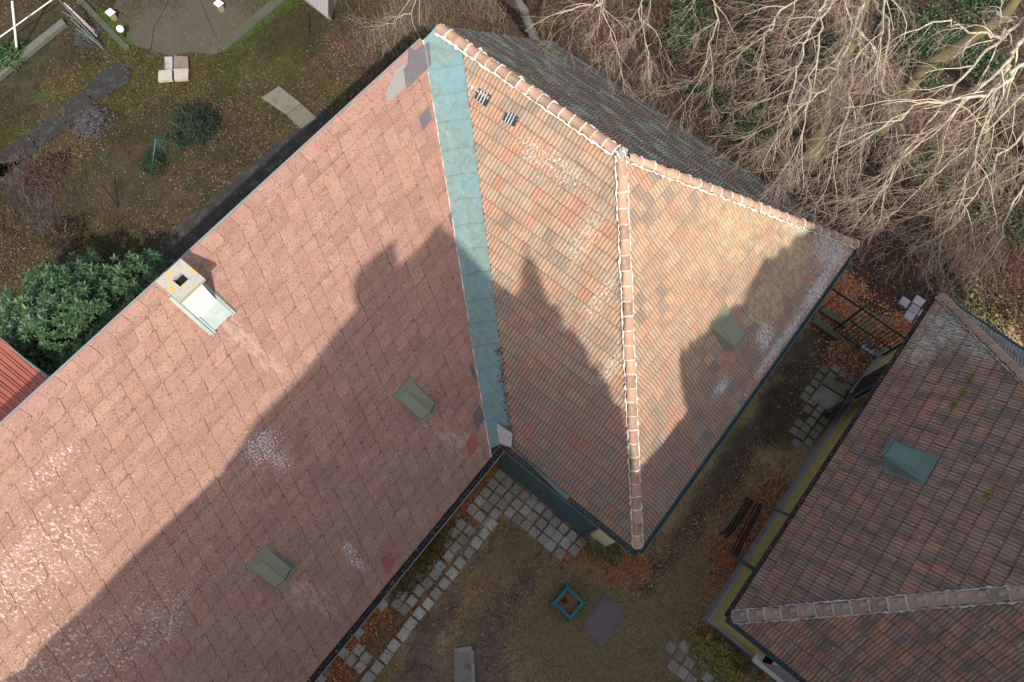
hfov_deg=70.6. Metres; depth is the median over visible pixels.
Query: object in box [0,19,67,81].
garden kerb
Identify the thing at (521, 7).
grey tree
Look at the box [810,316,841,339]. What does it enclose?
stone step
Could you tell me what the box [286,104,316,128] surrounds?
stone slab
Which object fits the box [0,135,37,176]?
garden path
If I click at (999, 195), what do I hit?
ivy cover
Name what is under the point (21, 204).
garden path
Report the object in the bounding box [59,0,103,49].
trellis
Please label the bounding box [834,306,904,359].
iron gate
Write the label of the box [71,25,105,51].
lavender clump
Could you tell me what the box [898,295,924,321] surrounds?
cobble paving
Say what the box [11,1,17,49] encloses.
post
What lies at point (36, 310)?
laurel bush
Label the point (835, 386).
stone slab
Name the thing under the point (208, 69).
garden grass
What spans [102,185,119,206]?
garden stake
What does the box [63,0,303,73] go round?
bright grass
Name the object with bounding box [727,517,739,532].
stone block
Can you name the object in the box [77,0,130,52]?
garden kerb
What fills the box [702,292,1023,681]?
tiled house
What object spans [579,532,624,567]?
ornamental grass
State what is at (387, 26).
undergrowth twigs
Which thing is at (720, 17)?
undergrowth twigs
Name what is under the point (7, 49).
evergreen shrub
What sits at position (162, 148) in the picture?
plant support
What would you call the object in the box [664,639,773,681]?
cobble paving
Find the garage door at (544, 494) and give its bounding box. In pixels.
[497,446,598,536]
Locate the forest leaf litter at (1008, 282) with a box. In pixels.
[412,0,1023,343]
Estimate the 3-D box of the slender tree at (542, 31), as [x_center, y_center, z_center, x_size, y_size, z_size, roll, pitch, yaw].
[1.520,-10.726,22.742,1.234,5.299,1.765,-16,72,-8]
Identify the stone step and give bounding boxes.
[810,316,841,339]
[819,307,847,327]
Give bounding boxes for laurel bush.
[0,250,146,375]
[97,248,174,311]
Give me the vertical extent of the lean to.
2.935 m
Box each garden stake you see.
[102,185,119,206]
[305,12,310,37]
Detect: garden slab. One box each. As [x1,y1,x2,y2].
[158,69,172,82]
[165,57,172,70]
[174,55,188,68]
[174,68,188,81]
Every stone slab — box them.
[261,86,300,113]
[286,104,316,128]
[809,385,839,412]
[821,375,847,395]
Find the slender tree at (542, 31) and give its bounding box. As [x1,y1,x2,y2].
[539,0,545,40]
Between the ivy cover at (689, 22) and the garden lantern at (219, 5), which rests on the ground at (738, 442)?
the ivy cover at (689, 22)
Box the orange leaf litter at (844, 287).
[322,257,925,681]
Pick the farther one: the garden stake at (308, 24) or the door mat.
the garden stake at (308, 24)
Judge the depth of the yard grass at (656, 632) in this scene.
19.12 m
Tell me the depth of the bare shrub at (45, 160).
22.71 m
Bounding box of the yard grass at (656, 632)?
[405,364,803,681]
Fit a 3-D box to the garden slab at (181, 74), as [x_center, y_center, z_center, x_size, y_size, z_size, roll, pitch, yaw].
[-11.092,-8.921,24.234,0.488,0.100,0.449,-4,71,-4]
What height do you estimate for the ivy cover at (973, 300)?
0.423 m
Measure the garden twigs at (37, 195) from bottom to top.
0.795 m
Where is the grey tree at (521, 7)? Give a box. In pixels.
[382,0,539,56]
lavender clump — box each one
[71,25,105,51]
[72,105,114,142]
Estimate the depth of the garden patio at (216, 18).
25.24 m
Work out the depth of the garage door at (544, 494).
18.74 m
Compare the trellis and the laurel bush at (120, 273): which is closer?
the laurel bush at (120, 273)
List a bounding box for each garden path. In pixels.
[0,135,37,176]
[0,159,80,265]
[29,113,69,147]
[59,90,93,125]
[84,62,131,100]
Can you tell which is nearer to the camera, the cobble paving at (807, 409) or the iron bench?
the iron bench
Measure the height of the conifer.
0.712 m
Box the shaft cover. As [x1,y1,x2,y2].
[583,595,626,647]
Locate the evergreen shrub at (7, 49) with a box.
[0,37,26,78]
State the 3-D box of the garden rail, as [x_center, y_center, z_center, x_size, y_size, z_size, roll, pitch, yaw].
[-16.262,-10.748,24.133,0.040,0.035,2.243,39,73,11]
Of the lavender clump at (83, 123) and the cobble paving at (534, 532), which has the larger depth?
the lavender clump at (83, 123)
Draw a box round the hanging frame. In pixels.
[730,501,788,570]
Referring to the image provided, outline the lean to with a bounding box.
[0,338,49,421]
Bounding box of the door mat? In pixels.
[859,345,874,356]
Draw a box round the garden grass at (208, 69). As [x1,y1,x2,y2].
[0,0,452,364]
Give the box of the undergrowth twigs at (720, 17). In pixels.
[551,0,842,185]
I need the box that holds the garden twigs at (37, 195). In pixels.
[0,130,120,262]
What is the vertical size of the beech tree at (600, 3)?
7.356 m
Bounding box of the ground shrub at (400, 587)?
[387,518,455,601]
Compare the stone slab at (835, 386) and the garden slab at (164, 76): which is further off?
the garden slab at (164, 76)
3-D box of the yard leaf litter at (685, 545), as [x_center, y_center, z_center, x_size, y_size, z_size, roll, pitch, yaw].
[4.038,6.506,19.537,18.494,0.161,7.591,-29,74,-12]
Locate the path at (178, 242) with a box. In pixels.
[88,109,334,334]
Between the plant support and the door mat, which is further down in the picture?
the door mat
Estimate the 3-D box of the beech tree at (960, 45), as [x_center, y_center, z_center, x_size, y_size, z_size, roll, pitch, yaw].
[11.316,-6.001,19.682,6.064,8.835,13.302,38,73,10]
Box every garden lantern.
[105,8,117,21]
[213,0,224,12]
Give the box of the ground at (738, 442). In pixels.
[0,0,1023,681]
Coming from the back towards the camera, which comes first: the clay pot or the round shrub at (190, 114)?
the round shrub at (190, 114)
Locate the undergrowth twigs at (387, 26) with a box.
[319,0,531,64]
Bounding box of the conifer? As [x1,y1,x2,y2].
[137,150,169,177]
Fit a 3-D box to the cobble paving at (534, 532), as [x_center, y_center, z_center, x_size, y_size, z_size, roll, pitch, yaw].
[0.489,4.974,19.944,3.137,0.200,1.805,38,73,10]
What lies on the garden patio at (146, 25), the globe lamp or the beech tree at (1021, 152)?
the globe lamp
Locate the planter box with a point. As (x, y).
(559, 596)
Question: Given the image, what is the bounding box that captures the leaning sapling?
[343,0,427,44]
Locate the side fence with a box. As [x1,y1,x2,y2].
[813,288,860,315]
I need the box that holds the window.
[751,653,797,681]
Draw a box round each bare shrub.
[19,148,73,191]
[41,212,95,259]
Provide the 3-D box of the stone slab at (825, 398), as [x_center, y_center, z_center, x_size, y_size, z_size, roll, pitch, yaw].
[9.269,1.683,21.400,0.697,0.085,0.629,38,73,10]
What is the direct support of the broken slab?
on the ground at (738, 442)
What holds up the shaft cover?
on the ground at (738, 442)
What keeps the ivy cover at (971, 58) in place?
on the ground at (738, 442)
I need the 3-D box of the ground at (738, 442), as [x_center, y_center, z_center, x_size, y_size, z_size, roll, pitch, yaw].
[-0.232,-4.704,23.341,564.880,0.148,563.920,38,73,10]
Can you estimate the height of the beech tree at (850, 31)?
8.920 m
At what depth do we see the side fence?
20.57 m
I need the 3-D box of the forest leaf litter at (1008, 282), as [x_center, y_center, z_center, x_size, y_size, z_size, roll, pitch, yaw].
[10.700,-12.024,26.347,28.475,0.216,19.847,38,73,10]
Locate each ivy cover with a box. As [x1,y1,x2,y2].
[622,0,768,74]
[660,0,921,212]
[866,0,1023,127]
[878,215,1023,337]
[879,114,1023,271]
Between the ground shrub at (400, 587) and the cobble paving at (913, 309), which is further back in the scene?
the cobble paving at (913, 309)
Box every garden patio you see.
[113,0,167,48]
[152,0,221,55]
[201,0,267,42]
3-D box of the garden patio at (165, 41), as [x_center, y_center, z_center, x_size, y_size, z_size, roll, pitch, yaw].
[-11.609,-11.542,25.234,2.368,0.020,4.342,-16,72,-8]
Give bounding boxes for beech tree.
[523,0,747,140]
[678,0,937,250]
[779,0,1023,295]
[810,72,1023,323]
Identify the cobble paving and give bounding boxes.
[316,518,475,681]
[466,469,587,559]
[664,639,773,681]
[788,364,858,448]
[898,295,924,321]
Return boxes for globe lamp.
[116,25,126,37]
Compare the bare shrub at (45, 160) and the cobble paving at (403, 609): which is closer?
the cobble paving at (403, 609)
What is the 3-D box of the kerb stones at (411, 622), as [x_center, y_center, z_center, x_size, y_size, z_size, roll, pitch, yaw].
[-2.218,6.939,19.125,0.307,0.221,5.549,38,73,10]
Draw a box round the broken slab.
[453,646,474,681]
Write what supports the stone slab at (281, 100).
on the ground at (738, 442)
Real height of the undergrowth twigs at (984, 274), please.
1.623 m
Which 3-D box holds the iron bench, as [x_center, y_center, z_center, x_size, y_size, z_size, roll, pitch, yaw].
[6.203,4.874,19.956,0.182,0.441,1.245,39,73,11]
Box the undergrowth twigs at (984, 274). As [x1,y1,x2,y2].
[654,42,1023,332]
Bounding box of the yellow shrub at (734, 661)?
[683,626,760,681]
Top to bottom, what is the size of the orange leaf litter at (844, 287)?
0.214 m
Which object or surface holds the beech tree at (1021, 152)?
on the ground at (738, 442)
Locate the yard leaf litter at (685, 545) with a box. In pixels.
[340,333,868,681]
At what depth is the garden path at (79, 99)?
23.73 m
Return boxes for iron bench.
[719,497,753,537]
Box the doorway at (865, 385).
[820,363,887,413]
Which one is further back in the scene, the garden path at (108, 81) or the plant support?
the garden path at (108, 81)
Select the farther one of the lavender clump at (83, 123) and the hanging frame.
the lavender clump at (83, 123)
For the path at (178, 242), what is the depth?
22.87 m
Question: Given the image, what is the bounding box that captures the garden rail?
[0,0,51,37]
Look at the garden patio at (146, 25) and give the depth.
25.02 m
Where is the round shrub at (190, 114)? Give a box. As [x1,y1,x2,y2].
[166,100,221,151]
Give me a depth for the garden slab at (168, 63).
24.31 m
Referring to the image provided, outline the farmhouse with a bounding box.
[0,23,859,681]
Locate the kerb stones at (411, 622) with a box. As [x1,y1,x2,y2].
[360,517,497,681]
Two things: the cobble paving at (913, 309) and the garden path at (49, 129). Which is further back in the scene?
the garden path at (49, 129)
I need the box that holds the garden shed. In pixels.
[305,0,335,20]
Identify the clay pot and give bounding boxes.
[558,592,577,612]
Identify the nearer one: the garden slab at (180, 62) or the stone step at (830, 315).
the stone step at (830, 315)
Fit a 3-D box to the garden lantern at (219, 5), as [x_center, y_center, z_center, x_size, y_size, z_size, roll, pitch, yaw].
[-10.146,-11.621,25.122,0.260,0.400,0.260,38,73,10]
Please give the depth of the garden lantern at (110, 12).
24.65 m
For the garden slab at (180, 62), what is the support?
on the ground at (738, 442)
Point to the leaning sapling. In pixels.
(392, 17)
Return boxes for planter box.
[549,584,586,621]
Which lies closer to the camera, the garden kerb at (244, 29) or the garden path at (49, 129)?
the garden path at (49, 129)
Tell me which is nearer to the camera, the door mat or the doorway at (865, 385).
the doorway at (865, 385)
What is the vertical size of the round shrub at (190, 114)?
1.146 m
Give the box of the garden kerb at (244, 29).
[217,0,284,52]
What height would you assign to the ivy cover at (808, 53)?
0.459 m
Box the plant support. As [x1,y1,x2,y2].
[151,139,179,168]
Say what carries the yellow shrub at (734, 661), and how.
on the ground at (738, 442)
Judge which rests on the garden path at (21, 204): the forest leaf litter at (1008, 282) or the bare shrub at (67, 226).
the bare shrub at (67, 226)
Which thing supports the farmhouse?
on the ground at (738, 442)
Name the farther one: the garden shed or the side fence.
the garden shed

